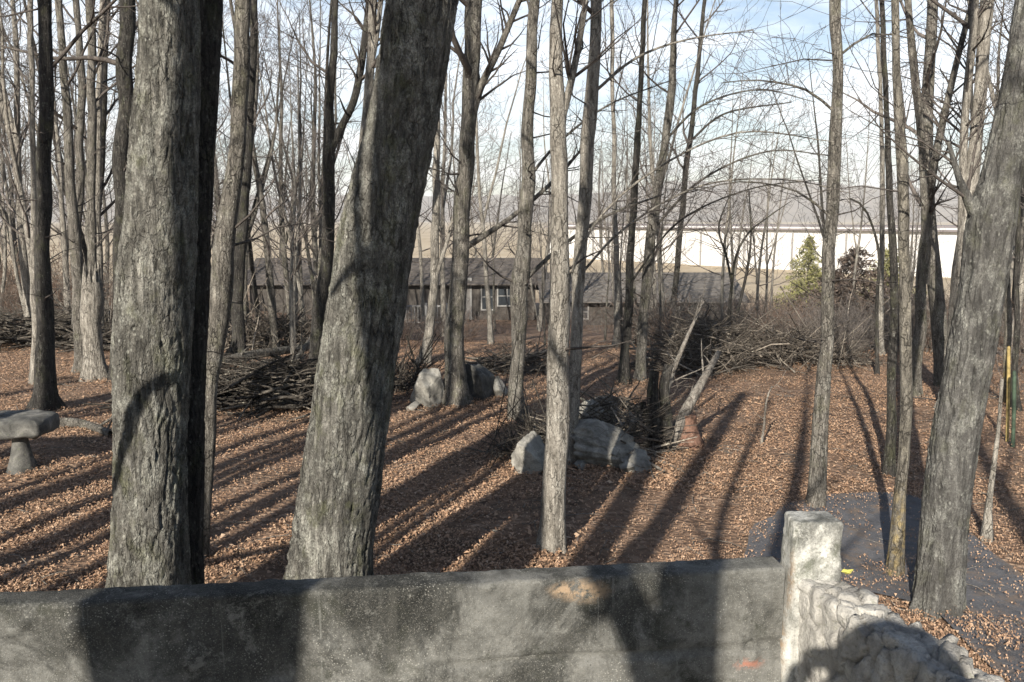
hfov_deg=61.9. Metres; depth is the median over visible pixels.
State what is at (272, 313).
bare tree
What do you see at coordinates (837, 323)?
bramble shrub
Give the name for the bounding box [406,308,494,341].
bramble shrub
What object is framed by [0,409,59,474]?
stone bench
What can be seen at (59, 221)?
bare tree
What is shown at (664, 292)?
bramble shrub
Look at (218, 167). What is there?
bare tree
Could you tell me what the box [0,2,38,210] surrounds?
bare tree
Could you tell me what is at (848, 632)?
rubble wall
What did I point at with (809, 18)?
sky
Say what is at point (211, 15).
maple tree
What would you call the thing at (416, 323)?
bramble shrub
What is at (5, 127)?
bare tree
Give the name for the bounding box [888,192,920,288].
bare tree
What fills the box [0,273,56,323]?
bramble shrub
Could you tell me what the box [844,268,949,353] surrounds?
bramble shrub
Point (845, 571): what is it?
yellow leaf
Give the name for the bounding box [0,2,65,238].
bare tree
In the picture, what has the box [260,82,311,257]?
bare tree
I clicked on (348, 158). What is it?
bare tree
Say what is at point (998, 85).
bare tree
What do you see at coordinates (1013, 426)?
marker post
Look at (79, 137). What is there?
slender tree
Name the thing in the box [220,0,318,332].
bare tree
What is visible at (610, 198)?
bare tree
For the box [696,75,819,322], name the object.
bare tree
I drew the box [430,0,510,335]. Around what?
bare tree
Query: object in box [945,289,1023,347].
bramble shrub
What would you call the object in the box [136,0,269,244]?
bare tree
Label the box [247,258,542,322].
cabin
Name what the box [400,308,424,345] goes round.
bramble shrub
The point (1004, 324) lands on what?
bramble shrub
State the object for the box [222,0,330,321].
bare tree
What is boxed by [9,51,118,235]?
bare tree
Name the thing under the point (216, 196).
bare tree
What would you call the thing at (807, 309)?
bramble shrub
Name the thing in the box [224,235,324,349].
shrub
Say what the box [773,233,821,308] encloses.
young conifer
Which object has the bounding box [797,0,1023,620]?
crooked tree
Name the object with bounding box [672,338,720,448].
leaning log
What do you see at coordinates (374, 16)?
slender tree
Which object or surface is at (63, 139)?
bare tree
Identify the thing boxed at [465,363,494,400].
boulder
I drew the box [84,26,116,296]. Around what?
bare tree
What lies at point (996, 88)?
bare tree
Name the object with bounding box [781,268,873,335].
shrub
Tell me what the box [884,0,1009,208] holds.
bare tree
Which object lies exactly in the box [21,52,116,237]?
bare tree
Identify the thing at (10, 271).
bramble shrub
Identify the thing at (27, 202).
bare tree
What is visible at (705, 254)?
warehouse
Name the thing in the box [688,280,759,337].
bramble shrub
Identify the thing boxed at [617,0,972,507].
slender tree
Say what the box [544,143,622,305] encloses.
bare tree
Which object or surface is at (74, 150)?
bare tree
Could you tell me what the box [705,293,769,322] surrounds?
bramble shrub
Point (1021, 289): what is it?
bare tree
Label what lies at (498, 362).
brush pile
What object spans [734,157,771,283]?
bare tree
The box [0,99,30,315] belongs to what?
bare tree
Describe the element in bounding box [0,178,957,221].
hills
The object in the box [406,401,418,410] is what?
rock
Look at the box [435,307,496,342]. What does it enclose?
bramble shrub
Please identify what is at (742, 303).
bramble shrub
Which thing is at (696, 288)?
cabin
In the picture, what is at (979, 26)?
pale tree
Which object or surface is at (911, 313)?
bramble shrub
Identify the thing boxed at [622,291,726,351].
bramble shrub
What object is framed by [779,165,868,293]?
bare tree
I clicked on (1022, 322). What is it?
bramble shrub
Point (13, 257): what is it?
bare tree
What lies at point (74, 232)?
slender tree
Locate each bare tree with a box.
[0,0,75,314]
[0,0,86,264]
[0,0,95,343]
[0,1,77,274]
[0,1,137,244]
[0,2,30,205]
[0,2,36,350]
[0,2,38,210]
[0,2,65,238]
[0,5,117,312]
[0,13,58,313]
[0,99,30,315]
[0,109,37,249]
[0,117,29,277]
[0,124,57,306]
[0,143,29,272]
[0,170,10,283]
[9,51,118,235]
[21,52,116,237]
[22,0,137,269]
[24,12,110,311]
[51,96,115,256]
[52,16,137,241]
[52,143,64,249]
[54,60,110,294]
[54,132,114,282]
[84,0,137,184]
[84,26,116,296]
[107,8,256,257]
[133,39,230,212]
[134,23,228,179]
[135,8,227,201]
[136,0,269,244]
[211,4,230,248]
[211,85,275,333]
[211,109,226,252]
[212,0,311,334]
[212,81,304,323]
[213,9,352,328]
[213,29,233,241]
[213,128,269,205]
[215,0,313,347]
[219,0,325,329]
[219,81,260,268]
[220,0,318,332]
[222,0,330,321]
[222,25,341,323]
[224,1,354,295]
[247,14,348,356]
[248,0,362,280]
[253,6,352,344]
[253,97,346,300]
[259,0,382,318]
[260,0,364,291]
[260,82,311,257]
[271,110,310,252]
[288,139,316,232]
[289,135,342,242]
[321,111,361,212]
[342,28,497,331]
[401,217,426,337]
[419,26,536,275]
[422,97,506,267]
[427,81,518,276]
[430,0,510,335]
[440,0,550,343]
[442,131,512,257]
[445,111,489,252]
[451,126,517,330]
[476,126,518,257]
[488,90,541,271]
[492,124,549,330]
[503,158,570,263]
[507,43,602,328]
[517,175,571,346]
[532,179,593,336]
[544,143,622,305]
[569,139,663,339]
[575,149,655,340]
[579,129,620,271]
[588,123,641,308]
[590,117,672,333]
[591,68,671,336]
[592,128,642,271]
[598,0,736,324]
[602,108,713,341]
[606,156,648,268]
[611,86,693,326]
[611,91,705,320]
[618,51,690,317]
[657,48,789,338]
[690,53,772,327]
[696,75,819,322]
[708,155,745,271]
[716,103,823,310]
[720,92,820,315]
[725,133,767,277]
[729,15,867,258]
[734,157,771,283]
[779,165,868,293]
[812,64,913,306]
[823,0,952,386]
[874,159,948,296]
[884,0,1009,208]
[885,139,944,340]
[886,149,949,292]
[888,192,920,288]
[905,0,999,216]
[935,95,1023,271]
[938,0,1023,359]
[938,2,1023,315]
[959,34,1023,342]
[968,0,1011,150]
[986,17,1014,327]
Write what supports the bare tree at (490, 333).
on the ground
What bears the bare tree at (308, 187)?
on the ground
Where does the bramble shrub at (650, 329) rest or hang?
on the ground
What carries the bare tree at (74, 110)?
on the ground
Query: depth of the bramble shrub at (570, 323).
29.44 m
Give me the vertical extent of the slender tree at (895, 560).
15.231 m
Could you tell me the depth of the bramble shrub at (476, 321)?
30.62 m
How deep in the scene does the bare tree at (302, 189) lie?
79.26 m
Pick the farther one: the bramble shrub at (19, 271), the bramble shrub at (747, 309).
the bramble shrub at (19, 271)
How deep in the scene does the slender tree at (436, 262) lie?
18.19 m
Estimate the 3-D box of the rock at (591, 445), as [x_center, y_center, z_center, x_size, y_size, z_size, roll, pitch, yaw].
[1.201,1.307,10.451,0.857,0.684,0.705,5,9,29]
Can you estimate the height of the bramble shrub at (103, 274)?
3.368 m
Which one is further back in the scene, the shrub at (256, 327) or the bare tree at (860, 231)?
the bare tree at (860, 231)
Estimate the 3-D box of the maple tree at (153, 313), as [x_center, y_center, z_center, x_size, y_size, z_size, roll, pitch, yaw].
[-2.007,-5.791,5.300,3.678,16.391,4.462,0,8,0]
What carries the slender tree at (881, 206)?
on the ground
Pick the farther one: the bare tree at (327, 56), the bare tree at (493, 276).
the bare tree at (493, 276)
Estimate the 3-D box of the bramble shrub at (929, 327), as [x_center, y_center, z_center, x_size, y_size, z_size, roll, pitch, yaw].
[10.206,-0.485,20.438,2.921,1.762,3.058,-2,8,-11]
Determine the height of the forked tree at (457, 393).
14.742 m
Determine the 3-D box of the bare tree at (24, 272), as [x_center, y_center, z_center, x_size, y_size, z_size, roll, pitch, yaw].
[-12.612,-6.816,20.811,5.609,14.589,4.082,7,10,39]
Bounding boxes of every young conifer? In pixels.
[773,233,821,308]
[860,244,926,302]
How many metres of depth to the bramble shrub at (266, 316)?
27.39 m
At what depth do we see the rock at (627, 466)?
10.08 m
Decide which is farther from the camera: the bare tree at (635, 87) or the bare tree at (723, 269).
the bare tree at (635, 87)
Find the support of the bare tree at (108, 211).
on the ground
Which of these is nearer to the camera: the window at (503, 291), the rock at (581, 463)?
the rock at (581, 463)
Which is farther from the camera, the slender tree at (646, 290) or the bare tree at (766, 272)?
the bare tree at (766, 272)
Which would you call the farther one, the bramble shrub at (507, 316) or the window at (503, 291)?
the window at (503, 291)
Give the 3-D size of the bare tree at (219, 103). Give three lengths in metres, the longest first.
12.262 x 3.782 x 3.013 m
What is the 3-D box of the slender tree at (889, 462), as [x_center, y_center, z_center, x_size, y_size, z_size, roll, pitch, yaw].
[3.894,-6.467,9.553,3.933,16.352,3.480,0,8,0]
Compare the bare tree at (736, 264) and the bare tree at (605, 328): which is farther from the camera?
the bare tree at (736, 264)
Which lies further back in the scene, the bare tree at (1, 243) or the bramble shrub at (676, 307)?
the bare tree at (1, 243)
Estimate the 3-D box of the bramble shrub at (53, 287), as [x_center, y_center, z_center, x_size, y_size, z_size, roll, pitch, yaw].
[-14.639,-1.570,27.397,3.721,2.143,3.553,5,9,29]
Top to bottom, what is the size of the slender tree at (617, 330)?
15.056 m
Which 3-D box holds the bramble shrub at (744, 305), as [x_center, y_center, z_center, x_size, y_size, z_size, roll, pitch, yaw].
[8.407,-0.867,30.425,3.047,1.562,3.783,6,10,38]
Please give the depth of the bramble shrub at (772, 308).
23.33 m
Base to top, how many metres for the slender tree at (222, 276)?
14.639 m
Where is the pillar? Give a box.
[780,511,842,681]
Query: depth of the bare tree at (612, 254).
32.73 m
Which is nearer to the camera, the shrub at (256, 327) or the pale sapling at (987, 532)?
the pale sapling at (987, 532)
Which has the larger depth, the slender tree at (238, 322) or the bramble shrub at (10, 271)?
the bramble shrub at (10, 271)
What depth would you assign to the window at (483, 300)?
43.58 m
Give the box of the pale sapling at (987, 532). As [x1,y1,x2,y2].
[979,379,1003,541]
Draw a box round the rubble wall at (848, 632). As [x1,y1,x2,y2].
[794,579,1004,681]
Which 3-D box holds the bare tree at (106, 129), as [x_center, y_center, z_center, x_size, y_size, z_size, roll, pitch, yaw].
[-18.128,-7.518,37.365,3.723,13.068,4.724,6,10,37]
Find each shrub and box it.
[0,220,112,314]
[0,240,50,309]
[0,246,104,315]
[0,254,16,309]
[0,254,112,307]
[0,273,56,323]
[0,276,67,329]
[3,250,112,326]
[7,248,112,305]
[9,260,112,311]
[13,254,112,293]
[247,309,286,334]
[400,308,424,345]
[402,304,444,340]
[403,309,440,339]
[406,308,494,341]
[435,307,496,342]
[443,309,498,335]
[492,307,532,333]
[535,303,600,333]
[570,302,603,328]
[571,300,623,331]
[586,317,613,332]
[592,282,703,346]
[593,294,704,343]
[595,297,700,343]
[597,287,714,344]
[602,268,728,336]
[615,285,767,341]
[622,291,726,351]
[623,296,718,329]
[665,289,742,325]
[681,290,787,327]
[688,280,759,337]
[702,289,808,351]
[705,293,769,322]
[709,294,780,326]
[710,291,806,346]
[712,280,820,342]
[718,294,814,342]
[726,292,819,333]
[750,304,819,331]
[759,290,914,357]
[760,297,867,329]
[762,309,864,355]
[763,301,864,334]
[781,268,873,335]
[785,306,888,353]
[787,281,928,350]
[812,289,948,343]
[815,309,898,354]
[835,282,898,333]
[835,284,948,341]
[835,300,930,348]
[836,302,884,340]
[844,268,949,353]
[846,292,948,347]
[854,285,947,353]
[924,331,1023,397]
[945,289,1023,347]
[947,295,1023,372]
[998,300,1023,368]
[999,298,1023,350]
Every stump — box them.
[639,363,672,452]
[676,412,704,449]
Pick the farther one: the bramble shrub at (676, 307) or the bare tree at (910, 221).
the bare tree at (910, 221)
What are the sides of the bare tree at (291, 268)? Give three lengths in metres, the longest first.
7.503 x 3.174 x 2.420 m
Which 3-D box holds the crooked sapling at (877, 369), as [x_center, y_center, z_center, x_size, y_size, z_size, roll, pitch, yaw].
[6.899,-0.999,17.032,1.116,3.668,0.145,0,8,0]
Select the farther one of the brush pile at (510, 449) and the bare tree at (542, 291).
the bare tree at (542, 291)
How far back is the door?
43.60 m
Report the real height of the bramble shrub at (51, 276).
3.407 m
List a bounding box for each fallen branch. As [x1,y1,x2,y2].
[580,369,643,412]
[620,419,667,483]
[653,449,693,472]
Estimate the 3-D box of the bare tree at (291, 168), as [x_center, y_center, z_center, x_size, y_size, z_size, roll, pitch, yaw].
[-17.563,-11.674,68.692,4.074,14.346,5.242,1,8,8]
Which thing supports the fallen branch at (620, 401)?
on the rock at (588, 403)
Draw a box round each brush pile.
[0,296,112,352]
[11,296,112,329]
[83,317,409,422]
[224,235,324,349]
[393,314,444,395]
[443,316,569,375]
[461,339,614,469]
[530,351,700,467]
[591,293,811,379]
[659,270,923,377]
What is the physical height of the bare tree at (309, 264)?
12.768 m
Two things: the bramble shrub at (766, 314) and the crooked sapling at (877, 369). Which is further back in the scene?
the bramble shrub at (766, 314)
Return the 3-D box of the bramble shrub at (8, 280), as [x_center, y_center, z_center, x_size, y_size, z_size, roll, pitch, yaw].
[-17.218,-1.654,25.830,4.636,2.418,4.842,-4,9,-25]
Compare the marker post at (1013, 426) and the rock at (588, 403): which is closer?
the marker post at (1013, 426)
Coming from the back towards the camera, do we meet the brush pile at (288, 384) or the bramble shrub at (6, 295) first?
the bramble shrub at (6, 295)
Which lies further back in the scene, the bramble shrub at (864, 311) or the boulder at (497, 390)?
the bramble shrub at (864, 311)
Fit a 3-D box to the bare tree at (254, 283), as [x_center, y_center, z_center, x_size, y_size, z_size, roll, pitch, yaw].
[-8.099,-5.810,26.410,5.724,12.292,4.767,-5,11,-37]
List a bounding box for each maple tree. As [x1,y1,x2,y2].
[105,0,200,587]
[186,0,222,584]
[282,0,458,579]
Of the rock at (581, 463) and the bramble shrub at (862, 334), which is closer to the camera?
the rock at (581, 463)
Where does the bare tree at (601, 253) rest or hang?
on the ground
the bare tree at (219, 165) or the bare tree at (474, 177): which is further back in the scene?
the bare tree at (474, 177)
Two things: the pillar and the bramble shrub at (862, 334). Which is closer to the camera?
the pillar
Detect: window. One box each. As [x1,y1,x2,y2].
[481,285,492,310]
[497,285,509,306]
[570,304,588,319]
[678,304,697,317]
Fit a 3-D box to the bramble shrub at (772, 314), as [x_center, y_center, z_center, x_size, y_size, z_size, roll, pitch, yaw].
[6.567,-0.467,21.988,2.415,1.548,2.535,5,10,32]
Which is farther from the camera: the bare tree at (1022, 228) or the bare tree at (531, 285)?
the bare tree at (531, 285)
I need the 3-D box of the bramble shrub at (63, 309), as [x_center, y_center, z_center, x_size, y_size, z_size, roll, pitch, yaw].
[-11.894,-1.493,23.992,4.304,2.965,4.594,0,8,0]
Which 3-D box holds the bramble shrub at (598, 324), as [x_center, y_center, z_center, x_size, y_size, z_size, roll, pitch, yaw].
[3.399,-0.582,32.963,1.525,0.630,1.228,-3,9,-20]
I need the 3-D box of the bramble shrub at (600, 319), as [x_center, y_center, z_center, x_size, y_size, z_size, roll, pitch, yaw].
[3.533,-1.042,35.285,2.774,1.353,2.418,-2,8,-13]
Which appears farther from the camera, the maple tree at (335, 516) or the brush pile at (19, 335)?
the brush pile at (19, 335)
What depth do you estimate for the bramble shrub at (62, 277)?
36.95 m
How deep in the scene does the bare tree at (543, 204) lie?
85.34 m
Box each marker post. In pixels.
[1005,346,1010,441]
[1011,370,1015,446]
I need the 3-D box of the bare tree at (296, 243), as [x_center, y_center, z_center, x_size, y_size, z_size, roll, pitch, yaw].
[-4.557,-3.270,18.368,2.545,7.891,3.338,-1,4,-7]
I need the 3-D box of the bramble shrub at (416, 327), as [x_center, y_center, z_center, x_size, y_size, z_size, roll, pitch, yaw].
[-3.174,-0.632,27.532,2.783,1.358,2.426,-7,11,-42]
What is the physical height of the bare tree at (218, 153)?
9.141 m
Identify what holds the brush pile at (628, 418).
on the ground
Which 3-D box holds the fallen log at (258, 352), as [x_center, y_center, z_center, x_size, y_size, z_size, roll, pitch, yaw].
[-4.928,0.200,17.159,0.295,0.402,2.738,4,9,25]
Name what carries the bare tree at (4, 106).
on the ground
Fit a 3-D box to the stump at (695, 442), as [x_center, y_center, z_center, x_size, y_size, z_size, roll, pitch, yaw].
[2.353,1.230,11.343,0.550,0.530,0.523,-5,10,-32]
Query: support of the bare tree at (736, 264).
on the ground
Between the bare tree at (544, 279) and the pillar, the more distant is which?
the bare tree at (544, 279)
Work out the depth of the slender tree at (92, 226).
18.53 m
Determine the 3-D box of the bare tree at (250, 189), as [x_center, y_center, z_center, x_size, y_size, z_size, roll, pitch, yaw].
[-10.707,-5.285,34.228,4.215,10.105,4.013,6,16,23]
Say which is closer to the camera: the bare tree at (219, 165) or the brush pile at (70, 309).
the brush pile at (70, 309)
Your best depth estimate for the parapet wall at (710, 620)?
2.61 m
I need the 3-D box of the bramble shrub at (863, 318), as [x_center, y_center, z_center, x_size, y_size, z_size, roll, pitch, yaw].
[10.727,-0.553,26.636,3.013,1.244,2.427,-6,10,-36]
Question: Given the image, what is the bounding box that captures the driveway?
[744,492,1023,681]
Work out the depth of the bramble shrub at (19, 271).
28.95 m
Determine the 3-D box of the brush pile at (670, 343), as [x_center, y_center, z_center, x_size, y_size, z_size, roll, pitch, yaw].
[4.086,0.239,18.559,4.443,2.622,4.009,-6,10,-35]
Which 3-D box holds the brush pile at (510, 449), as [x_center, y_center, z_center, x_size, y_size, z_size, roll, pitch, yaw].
[0.205,1.160,11.014,1.922,2.318,1.654,-5,9,-30]
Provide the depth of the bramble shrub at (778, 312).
25.43 m
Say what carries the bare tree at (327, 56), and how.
on the ground
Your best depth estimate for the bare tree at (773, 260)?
33.07 m
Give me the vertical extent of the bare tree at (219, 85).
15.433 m
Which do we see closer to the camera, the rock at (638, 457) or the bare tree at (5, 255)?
the rock at (638, 457)
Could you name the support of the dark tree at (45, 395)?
on the ground
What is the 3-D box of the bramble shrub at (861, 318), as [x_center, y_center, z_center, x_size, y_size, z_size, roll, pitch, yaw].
[9.014,-0.707,22.123,3.552,1.988,4.074,-5,9,-30]
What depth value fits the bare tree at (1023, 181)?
24.79 m
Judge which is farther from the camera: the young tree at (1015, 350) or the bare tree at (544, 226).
the bare tree at (544, 226)
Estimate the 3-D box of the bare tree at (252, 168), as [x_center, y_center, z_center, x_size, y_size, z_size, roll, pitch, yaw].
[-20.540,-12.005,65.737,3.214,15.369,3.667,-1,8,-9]
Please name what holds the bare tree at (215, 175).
on the ground
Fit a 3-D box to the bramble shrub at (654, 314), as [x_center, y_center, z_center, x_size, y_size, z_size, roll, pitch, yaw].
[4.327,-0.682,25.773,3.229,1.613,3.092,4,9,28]
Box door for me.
[464,280,469,318]
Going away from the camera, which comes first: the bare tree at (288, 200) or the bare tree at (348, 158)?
the bare tree at (288, 200)
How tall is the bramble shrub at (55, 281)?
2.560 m
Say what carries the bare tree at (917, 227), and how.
on the ground
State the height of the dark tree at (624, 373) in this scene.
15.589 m
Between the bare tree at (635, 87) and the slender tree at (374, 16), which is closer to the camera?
the slender tree at (374, 16)
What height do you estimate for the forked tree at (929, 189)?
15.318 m
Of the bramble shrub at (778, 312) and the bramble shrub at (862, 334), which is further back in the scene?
the bramble shrub at (778, 312)
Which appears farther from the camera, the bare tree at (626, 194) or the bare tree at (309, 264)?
the bare tree at (309, 264)
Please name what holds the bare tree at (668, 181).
on the ground
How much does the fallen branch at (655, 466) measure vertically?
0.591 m
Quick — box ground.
[0,222,1023,681]
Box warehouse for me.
[546,224,1012,277]
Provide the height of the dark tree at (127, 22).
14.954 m
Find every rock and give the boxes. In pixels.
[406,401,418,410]
[511,430,544,473]
[571,419,650,467]
[573,459,586,469]
[579,396,621,422]
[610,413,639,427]
[619,460,634,472]
[627,449,651,472]
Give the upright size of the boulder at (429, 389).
0.801 m
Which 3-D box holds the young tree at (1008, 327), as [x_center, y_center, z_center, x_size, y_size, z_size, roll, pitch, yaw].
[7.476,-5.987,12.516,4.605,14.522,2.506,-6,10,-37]
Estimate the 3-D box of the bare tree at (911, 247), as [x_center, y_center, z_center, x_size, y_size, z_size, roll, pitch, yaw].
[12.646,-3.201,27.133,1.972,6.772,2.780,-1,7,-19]
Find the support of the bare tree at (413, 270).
on the ground
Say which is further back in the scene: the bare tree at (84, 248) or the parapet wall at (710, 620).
the bare tree at (84, 248)
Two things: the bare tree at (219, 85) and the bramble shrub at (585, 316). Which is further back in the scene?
the bramble shrub at (585, 316)
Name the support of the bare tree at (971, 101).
on the ground
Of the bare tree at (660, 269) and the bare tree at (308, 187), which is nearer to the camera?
the bare tree at (660, 269)
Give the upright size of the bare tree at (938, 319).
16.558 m
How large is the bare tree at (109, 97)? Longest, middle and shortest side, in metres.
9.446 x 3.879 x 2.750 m
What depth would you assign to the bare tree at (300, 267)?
24.00 m
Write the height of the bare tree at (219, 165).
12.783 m
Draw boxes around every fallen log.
[59,410,112,437]
[223,337,309,365]
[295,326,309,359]
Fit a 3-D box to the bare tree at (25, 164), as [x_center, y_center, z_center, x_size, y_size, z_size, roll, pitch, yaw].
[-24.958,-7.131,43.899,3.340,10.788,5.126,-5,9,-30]
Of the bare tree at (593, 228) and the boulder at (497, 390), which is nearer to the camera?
the boulder at (497, 390)
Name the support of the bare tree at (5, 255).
on the ground
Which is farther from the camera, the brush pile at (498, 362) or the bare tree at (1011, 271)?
the bare tree at (1011, 271)
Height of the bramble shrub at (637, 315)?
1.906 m
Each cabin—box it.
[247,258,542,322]
[536,272,748,324]
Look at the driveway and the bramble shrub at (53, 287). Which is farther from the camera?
the bramble shrub at (53, 287)
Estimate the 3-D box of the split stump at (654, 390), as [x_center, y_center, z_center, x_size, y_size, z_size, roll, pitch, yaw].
[1.848,0.896,10.960,0.434,1.226,0.273,0,8,0]
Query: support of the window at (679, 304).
in the cabin at (696, 288)
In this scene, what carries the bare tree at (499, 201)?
on the ground
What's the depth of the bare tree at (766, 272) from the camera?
27.31 m
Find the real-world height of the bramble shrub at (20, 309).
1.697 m
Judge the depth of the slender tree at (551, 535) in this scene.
7.40 m
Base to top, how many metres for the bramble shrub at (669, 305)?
1.780 m
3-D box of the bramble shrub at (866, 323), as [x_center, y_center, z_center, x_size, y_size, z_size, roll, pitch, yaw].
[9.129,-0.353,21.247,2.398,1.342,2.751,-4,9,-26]
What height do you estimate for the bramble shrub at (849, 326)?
1.567 m
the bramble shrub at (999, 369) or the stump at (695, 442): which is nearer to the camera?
the stump at (695, 442)
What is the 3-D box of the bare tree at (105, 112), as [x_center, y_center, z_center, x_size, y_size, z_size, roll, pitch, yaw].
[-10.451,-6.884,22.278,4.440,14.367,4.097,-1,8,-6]
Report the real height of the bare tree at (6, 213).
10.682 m
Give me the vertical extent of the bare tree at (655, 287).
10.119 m
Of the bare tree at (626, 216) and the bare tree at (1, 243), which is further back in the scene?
the bare tree at (626, 216)
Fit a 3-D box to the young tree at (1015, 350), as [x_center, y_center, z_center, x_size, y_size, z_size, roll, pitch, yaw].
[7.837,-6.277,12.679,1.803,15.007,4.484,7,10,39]
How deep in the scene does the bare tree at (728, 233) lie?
76.73 m
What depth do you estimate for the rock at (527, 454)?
10.13 m
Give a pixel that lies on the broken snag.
(94, 364)
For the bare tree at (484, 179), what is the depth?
34.94 m
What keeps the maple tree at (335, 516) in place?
on the ground
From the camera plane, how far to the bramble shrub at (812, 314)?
25.41 m
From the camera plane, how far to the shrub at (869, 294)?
32.07 m
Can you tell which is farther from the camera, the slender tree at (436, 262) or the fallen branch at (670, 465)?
the slender tree at (436, 262)
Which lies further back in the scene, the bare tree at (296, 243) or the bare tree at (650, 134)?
the bare tree at (650, 134)
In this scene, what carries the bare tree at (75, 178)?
on the ground
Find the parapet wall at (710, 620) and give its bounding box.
[0,556,784,681]
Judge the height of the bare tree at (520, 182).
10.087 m
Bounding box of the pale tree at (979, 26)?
[845,0,1010,409]
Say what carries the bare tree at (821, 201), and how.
on the ground
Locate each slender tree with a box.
[0,0,77,384]
[1,0,136,344]
[4,0,117,373]
[4,0,136,332]
[85,0,233,273]
[203,0,329,559]
[220,0,287,355]
[274,0,417,247]
[415,9,500,364]
[449,0,699,419]
[535,0,878,553]
[541,0,896,465]
[587,0,652,346]
[601,0,870,381]
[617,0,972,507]
[621,0,825,323]
[775,0,936,576]
[835,0,990,476]
[841,0,961,354]
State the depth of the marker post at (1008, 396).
11.45 m
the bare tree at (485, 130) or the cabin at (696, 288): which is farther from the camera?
the cabin at (696, 288)
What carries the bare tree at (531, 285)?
on the ground
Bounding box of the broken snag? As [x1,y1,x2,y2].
[78,261,108,381]
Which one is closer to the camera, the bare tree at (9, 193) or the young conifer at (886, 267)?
the bare tree at (9, 193)
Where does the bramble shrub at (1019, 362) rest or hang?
on the ground
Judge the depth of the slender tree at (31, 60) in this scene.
15.21 m
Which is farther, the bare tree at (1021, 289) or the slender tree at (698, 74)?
the slender tree at (698, 74)
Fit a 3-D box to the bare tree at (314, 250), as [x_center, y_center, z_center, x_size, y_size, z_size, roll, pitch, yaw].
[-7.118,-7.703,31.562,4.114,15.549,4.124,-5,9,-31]
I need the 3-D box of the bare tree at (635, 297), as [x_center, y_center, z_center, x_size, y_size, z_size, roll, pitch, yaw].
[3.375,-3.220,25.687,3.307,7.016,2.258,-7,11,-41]
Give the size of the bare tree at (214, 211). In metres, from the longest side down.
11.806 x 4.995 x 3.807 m
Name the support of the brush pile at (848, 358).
on the ground
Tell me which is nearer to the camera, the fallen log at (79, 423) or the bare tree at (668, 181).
the fallen log at (79, 423)
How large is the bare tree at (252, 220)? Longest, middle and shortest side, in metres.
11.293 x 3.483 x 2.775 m
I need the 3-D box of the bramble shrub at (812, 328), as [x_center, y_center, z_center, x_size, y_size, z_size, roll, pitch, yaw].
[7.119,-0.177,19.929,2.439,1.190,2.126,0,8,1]
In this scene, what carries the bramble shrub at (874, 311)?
on the ground
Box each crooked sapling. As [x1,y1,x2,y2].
[690,169,790,336]
[841,198,880,375]
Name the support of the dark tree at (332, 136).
on the ground
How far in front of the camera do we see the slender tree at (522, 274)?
12.53 m
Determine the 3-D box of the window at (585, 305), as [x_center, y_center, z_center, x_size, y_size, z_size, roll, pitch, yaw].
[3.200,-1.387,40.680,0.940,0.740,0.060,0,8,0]
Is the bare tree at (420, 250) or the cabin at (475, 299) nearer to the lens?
the bare tree at (420, 250)
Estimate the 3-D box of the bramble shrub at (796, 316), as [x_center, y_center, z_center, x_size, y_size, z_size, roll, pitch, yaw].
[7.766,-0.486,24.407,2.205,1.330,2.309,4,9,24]
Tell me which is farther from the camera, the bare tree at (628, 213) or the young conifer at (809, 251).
the young conifer at (809, 251)
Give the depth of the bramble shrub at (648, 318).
25.08 m
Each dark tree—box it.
[0,0,137,381]
[0,0,137,410]
[251,0,384,368]
[537,0,871,384]
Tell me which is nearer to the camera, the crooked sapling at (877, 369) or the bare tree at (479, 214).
the crooked sapling at (877, 369)
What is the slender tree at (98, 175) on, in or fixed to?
on the ground
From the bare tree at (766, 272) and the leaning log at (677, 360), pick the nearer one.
the leaning log at (677, 360)
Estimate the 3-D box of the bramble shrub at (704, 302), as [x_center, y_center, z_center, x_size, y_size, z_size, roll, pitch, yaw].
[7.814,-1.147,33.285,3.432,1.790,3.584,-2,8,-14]
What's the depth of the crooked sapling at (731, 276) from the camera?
18.89 m
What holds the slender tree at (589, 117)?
on the ground
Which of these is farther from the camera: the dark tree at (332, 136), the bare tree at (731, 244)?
the bare tree at (731, 244)
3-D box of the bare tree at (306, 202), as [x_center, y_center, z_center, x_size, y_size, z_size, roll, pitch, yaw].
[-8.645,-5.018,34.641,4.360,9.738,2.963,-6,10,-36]
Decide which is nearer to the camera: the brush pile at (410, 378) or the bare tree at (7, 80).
the brush pile at (410, 378)
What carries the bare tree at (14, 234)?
on the ground
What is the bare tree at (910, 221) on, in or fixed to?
on the ground
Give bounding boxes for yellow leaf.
[841,569,852,573]
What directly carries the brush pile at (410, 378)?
on the ground
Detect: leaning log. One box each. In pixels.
[659,277,712,405]
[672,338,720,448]
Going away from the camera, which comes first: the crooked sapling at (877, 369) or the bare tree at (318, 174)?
the crooked sapling at (877, 369)
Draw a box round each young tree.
[936,0,1022,404]
[947,5,1023,411]
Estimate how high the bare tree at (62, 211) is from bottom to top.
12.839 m
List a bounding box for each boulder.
[409,368,444,406]
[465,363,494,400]
[493,376,507,396]
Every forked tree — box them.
[428,0,617,407]
[826,0,1004,396]
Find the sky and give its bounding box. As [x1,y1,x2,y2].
[0,0,1013,198]

